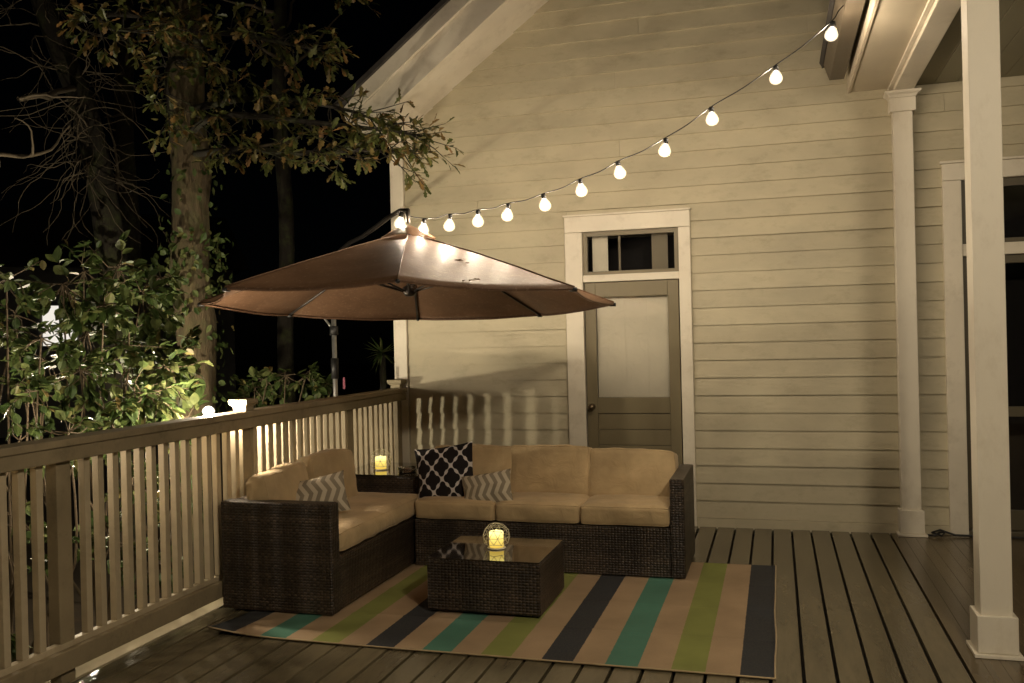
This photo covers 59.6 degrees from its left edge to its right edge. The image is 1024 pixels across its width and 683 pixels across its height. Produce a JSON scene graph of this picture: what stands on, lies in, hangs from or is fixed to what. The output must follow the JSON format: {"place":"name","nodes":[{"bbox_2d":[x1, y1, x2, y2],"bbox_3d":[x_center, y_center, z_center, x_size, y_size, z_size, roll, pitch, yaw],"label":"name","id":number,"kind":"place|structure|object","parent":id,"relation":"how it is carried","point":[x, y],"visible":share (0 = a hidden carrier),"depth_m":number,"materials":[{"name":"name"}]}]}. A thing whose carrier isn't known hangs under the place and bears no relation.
{"place":"outdoors","nodes":[
{"label":"outdoors","id":0,"kind":"place"},
{"bbox_2d":[0,208,248,437],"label":"neighbour house","id":1,"kind":"structure","parent":0,"point":[25,240],"depth_m":25.81,"materials":[{"name":"black"}]},
{"bbox_2d":[41,302,76,349],"bbox_3d":[-12.504,-0.439,24.720,1.000,1.320,0.056,-1,0,-28],"label":"window","id":2,"kind":"structure","parent":1,"relation":"in","point":[50,316],"depth_m":24.63,"materials":[{"name":"glass"}]},
{"bbox_2d":[0,363,394,661],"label":"ground","id":3,"kind":"structure","parent":0,"point":[360,378],"depth_m":18.43,"materials":[{"name":"black soil"}]},
{"bbox_2d":[0,258,104,662],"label":"broadleaf shrub","id":4,"kind":"object","parent":3,"relation":"on","point":[29,388],"visible":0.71,"depth_m":5.15,"materials":[{"name":"green plant"}]},
{"bbox_2d":[0,238,117,601],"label":"broadleaf shrub","id":5,"kind":"object","parent":3,"relation":"on","point":[57,396],"visible":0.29,"depth_m":7.87,"materials":[{"name":"green plant"}]},
{"bbox_2d":[0,0,169,567],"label":"leaning tree","id":6,"kind":"object","parent":3,"relation":"on","point":[101,186],"visible":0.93,"depth_m":8.89,"materials":[{"name":"brown plant"}]},
{"bbox_2d":[14,230,213,620],"bbox_3d":[-2.462,0.815,6.068,0.994,3.127,1.806,-1,0,2],"label":"broadleaf shrub","id":7,"kind":"object","parent":3,"relation":"on","point":[171,377],"visible":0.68,"depth_m":5.74,"materials":[{"name":"green plant"}]},
{"bbox_2d":[91,0,147,516],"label":"bare tree","id":8,"kind":"object","parent":3,"relation":"on","point":[123,133],"visible":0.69,"depth_m":12.05,"materials":[{"name":"brown plant"}]},
{"bbox_2d":[204,407,213,556],"bbox_3d":[-1.877,1.391,5.602,0.080,1.978,0.079,-1,0,16],"label":"garden light","id":9,"kind":"object","parent":3,"relation":"on","point":[208,410],"visible":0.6,"depth_m":5.60,"materials":[{"name":"white glass"}]},
{"bbox_2d":[56,0,464,587],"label":"oak tree","id":10,"kind":"object","parent":3,"relation":"on","point":[182,23],"visible":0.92,"depth_m":7.13,"materials":[{"name":"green plant"}]},
{"bbox_2d":[223,362,332,466],"bbox_3d":[-2.185,1.281,8.332,0.881,2.170,0.986,-1,0,42],"label":"broadleaf shrub","id":11,"kind":"object","parent":3,"relation":"on","point":[247,387],"visible":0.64,"depth_m":8.39,"materials":[{"name":"green plant"}]},
{"bbox_2d":[223,0,345,458],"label":"bare tree","id":12,"kind":"object","parent":3,"relation":"on","point":[285,352],"visible":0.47,"depth_m":10.92,"materials":[{"name":"brown plant"}]},
{"bbox_2d":[367,337,393,389],"bbox_3d":[-1.296,1.136,8.974,0.374,2.401,0.443,-1,0,-28],"label":"spiky plant","id":13,"kind":"object","parent":3,"relation":"on","point":[381,359],"visible":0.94,"depth_m":8.96,"materials":[{"name":"green plant"}]},
{"bbox_2d":[197,208,615,396],"bbox_3d":[-0.864,0.705,6.210,3.101,3.257,2.788,-1,0,16],"label":"patio umbrella","id":14,"kind":"object","parent":3,"relation":"on","point":[407,272],"visible":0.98,"depth_m":6.00,"materials":[{"name":"brown fabric"}]},
{"bbox_2d":[334,0,1023,538],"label":"house","id":15,"kind":"structure","parent":3,"relation":"on","point":[734,346],"depth_m":7.34,"materials":[{"name":"beige paint"}]},
{"bbox_2d":[582,227,678,274],"bbox_3d":[1.009,-0.755,7.574,0.806,0.363,0.125,-1,0,16],"label":"transom window","id":16,"kind":"structure","parent":15,"relation":"in","point":[659,237],"depth_m":7.57,"materials":[{"name":"grey paint"}]},
{"bbox_2d":[585,279,682,465],"bbox_3d":[1.023,0.514,7.523,0.810,2.040,0.136,-1,0,16],"label":"door","id":17,"kind":"structure","parent":15,"relation":"in","point":[637,363],"depth_m":7.55,"materials":[{"name":"grey paint"}]},
{"bbox_2d":[963,254,1023,536],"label":"porch door","id":18,"kind":"structure","parent":15,"relation":"in","point":[1017,516],"depth_m":6.80,"materials":[{"name":"paint"}]},
{"bbox_2d":[575,532,970,682],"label":"deck framing","id":19,"kind":"object","parent":3,"relation":"on","point":[800,640],"depth_m":5.16,"materials":[{"name":"brown wood"}]},
{"bbox_2d":[45,597,223,682],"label":"deck edge board","id":20,"kind":"object","parent":19,"relation":"attached to","point":[95,664],"depth_m":4.82,"materials":[{"name":"paint"}]},
{"bbox_2d":[0,379,406,682],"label":"deck railing","id":21,"kind":"object","parent":20,"relation":"on","point":[362,426],"visible":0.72,"depth_m":4.74,"materials":[{"name":"paint"}]},
{"bbox_2d":[71,526,972,682],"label":"deck","id":22,"kind":"structure","parent":19,"relation":"on","point":[198,651],"depth_m":4.56,"materials":[{"name":"brown wood"}]},
{"bbox_2d":[355,462,418,493],"bbox_3d":[-0.878,1.284,6.946,0.727,0.594,0.651,-1,0,16],"label":"corner table","id":23,"kind":"object","parent":22,"relation":"on","point":[392,479],"visible":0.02,"depth_m":6.65,"materials":[{"name":"brown wicker"}]},
{"bbox_2d":[369,448,391,470],"bbox_3d":[-1.014,0.907,6.907,0.178,0.164,0.174,-1,0,16],"label":"wire lantern","id":24,"kind":"object","parent":23,"relation":"on","point":[379,459],"visible":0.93,"depth_m":6.87,"materials":[{"name":"metal"}]},
{"bbox_2d":[375,456,386,468],"bbox_3d":[-1.013,0.927,6.907,0.086,0.108,0.086,-1,0,16],"label":"pillar candle","id":25,"kind":"object","parent":24,"relation":"in","point":[383,461],"visible":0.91,"depth_m":6.87,"materials":[{"name":"yellow wax"}]},
{"bbox_2d":[208,562,776,679],"bbox_3d":[0.056,1.538,5.460,2.997,0.045,2.060,-1,0,16],"label":"outdoor rug","id":26,"kind":"object","parent":22,"relation":"on","point":[718,619],"visible":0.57,"depth_m":4.92,"materials":[{"name":"multicoloured fabric"}]},
{"bbox_2d":[221,496,416,614],"bbox_3d":[-1.179,1.258,5.927,0.732,0.642,1.450,-1,0,16],"label":"wicker loveseat","id":27,"kind":"object","parent":26,"relation":"on","point":[283,555],"visible":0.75,"depth_m":5.25,"materials":[{"name":"brown wicker"}]},
{"bbox_2d":[339,492,417,551],"bbox_3d":[-1.112,1.174,5.965,0.655,0.171,1.371,-1,0,16],"label":"seat cushion","id":28,"kind":"object","parent":27,"relation":"on","point":[369,515],"visible":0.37,"depth_m":5.84,"materials":[{"name":"beige fabric"}]},
{"bbox_2d":[245,462,308,499],"bbox_3d":[-1.445,0.977,5.624,0.183,0.391,0.601,-13,0,13],"label":"back cushion","id":29,"kind":"object","parent":28,"relation":"on","point":[279,482],"visible":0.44,"depth_m":5.49,"materials":[{"name":"beige fabric"}]},
{"bbox_2d":[296,470,350,511],"bbox_3d":[-1.233,0.986,5.678,0.380,0.265,0.127,-13,-23,-6],"label":"throw pillow","id":30,"kind":"object","parent":28,"relation":"on","point":[330,487],"visible":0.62,"depth_m":5.65,"materials":[{"name":"beige fabric"}]},
{"bbox_2d":[295,449,357,497],"bbox_3d":[-1.279,0.943,6.197,0.177,0.389,0.598,-9,-4,18],"label":"back cushion","id":31,"kind":"object","parent":28,"relation":"on","point":[324,462],"visible":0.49,"depth_m":6.18,"materials":[{"name":"beige fabric"}]},
{"bbox_2d":[427,536,563,617],"bbox_3d":[-0.084,1.397,5.366,0.678,0.312,0.590,-1,0,16],"label":"coffee table","id":32,"kind":"object","parent":26,"relation":"on","point":[520,576],"visible":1,"depth_m":5.12,"materials":[{"name":"brown wicker"}]},
{"bbox_2d":[483,522,509,549],"bbox_3d":[-0.094,1.163,5.372,0.168,0.155,0.164,-1,0,16],"label":"wire lantern","id":33,"kind":"object","parent":32,"relation":"on","point":[503,547],"visible":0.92,"depth_m":5.34,"materials":[{"name":"metal"}]},
{"bbox_2d":[489,529,503,547],"bbox_3d":[-0.094,1.178,5.372,0.086,0.108,0.086,-1,0,16],"label":"pillar candle","id":34,"kind":"object","parent":33,"relation":"in","point":[493,538],"visible":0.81,"depth_m":5.34,"materials":[{"name":"yellow wax"}]},
{"bbox_2d":[414,464,694,577],"bbox_3d":[0.310,1.222,6.332,1.870,0.640,0.700,-1,0,16],"label":"wicker sofa","id":35,"kind":"object","parent":26,"relation":"on","point":[667,551],"visible":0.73,"depth_m":5.90,"materials":[{"name":"brown wicker"}]},
{"bbox_2d":[415,496,495,520],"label":"seat cushion","id":36,"kind":"object","parent":35,"relation":"on","point":[448,507],"visible":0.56,"depth_m":6.17,"materials":[{"name":"beige fabric"}]},
{"bbox_2d":[414,442,472,498],"bbox_3d":[-0.478,0.955,6.403,0.440,0.430,0.155,-9,-18,9],"label":"throw pillow","id":37,"kind":"object","parent":36,"relation":"on","point":[442,471],"visible":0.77,"depth_m":6.36,"materials":[{"name":"black fabric"}]},
{"bbox_2d":[435,444,511,483],"bbox_3d":[-0.265,0.953,6.633,0.639,0.382,0.186,-1,-11,16],"label":"back cushion","id":38,"kind":"object","parent":36,"relation":"on","point":[490,458],"visible":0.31,"depth_m":6.53,"materials":[{"name":"beige fabric"}]},
{"bbox_2d":[461,469,512,502],"bbox_3d":[-0.174,1.026,6.210,0.370,0.235,0.126,-11,-22,15],"label":"throw pillow","id":39,"kind":"object","parent":36,"relation":"on","point":[495,487],"visible":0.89,"depth_m":6.17,"materials":[{"name":"beige fabric"}]},
{"bbox_2d":[495,492,589,523],"bbox_3d":[0.239,1.148,6.265,0.612,0.156,0.579,-1,0,17],"label":"seat cushion","id":40,"kind":"object","parent":35,"relation":"on","point":[542,507],"visible":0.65,"depth_m":6.03,"materials":[{"name":"beige fabric"}]},
{"bbox_2d":[509,444,592,495],"bbox_3d":[0.285,0.938,6.471,0.618,0.380,0.190,-1,-11,16],"label":"back cushion","id":41,"kind":"object","parent":40,"relation":"on","point":[563,468],"visible":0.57,"depth_m":6.39,"materials":[{"name":"beige fabric"}]},
{"bbox_2d":[580,494,669,526],"bbox_3d":[0.806,1.135,6.101,0.610,0.159,0.575,-1,0,17],"label":"seat cushion","id":42,"kind":"object","parent":35,"relation":"on","point":[634,510],"visible":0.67,"depth_m":5.86,"materials":[{"name":"beige fabric"}]},
{"bbox_2d":[589,448,678,496],"bbox_3d":[0.856,0.946,6.303,0.621,0.380,0.188,0,-17,16],"label":"back cushion","id":43,"kind":"object","parent":42,"relation":"on","point":[629,471],"visible":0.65,"depth_m":6.23,"materials":[{"name":"beige fabric"}]},
{"bbox_2d":[891,533,1023,682],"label":"porch floor","id":44,"kind":"structure","parent":19,"relation":"on","point":[941,569],"depth_m":5.45,"materials":[{"name":"wood"}]},
{"bbox_2d":[819,0,1023,660],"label":"porch","id":45,"kind":"object","parent":44,"relation":"on","point":[899,50],"visible":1,"depth_m":4.39,"materials":[{"name":"white paint"}]},
{"bbox_2d":[397,5,843,231],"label":"string lights","id":46,"kind":"object","parent":45,"relation":"hanging from","point":[775,78],"visible":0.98,"depth_m":5.68,"materials":[{"name":"white glass"}]},
{"bbox_2d":[928,529,1023,538],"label":"power cable","id":47,"kind":"object","parent":44,"relation":"on","point":[934,534],"visible":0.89,"depth_m":6.75,"materials":[{"name":"black plastic"}]},
{"bbox_2d":[0,0,440,365],"label":"sky","id":48,"kind":"structure","parent":0,"point":[327,216],"materials":[{"name":"black"}]},
{"bbox_2d":[398,466,416,472],"bbox_3d":[-0.794,0.969,6.780,0.150,0.031,0.150,-1,0,16],"label":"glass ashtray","id":49,"kind":"object","parent":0,"point":[413,469],"visible":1,"depth_m":6.74,"materials":[{"name":"brown glass"}]}
]}

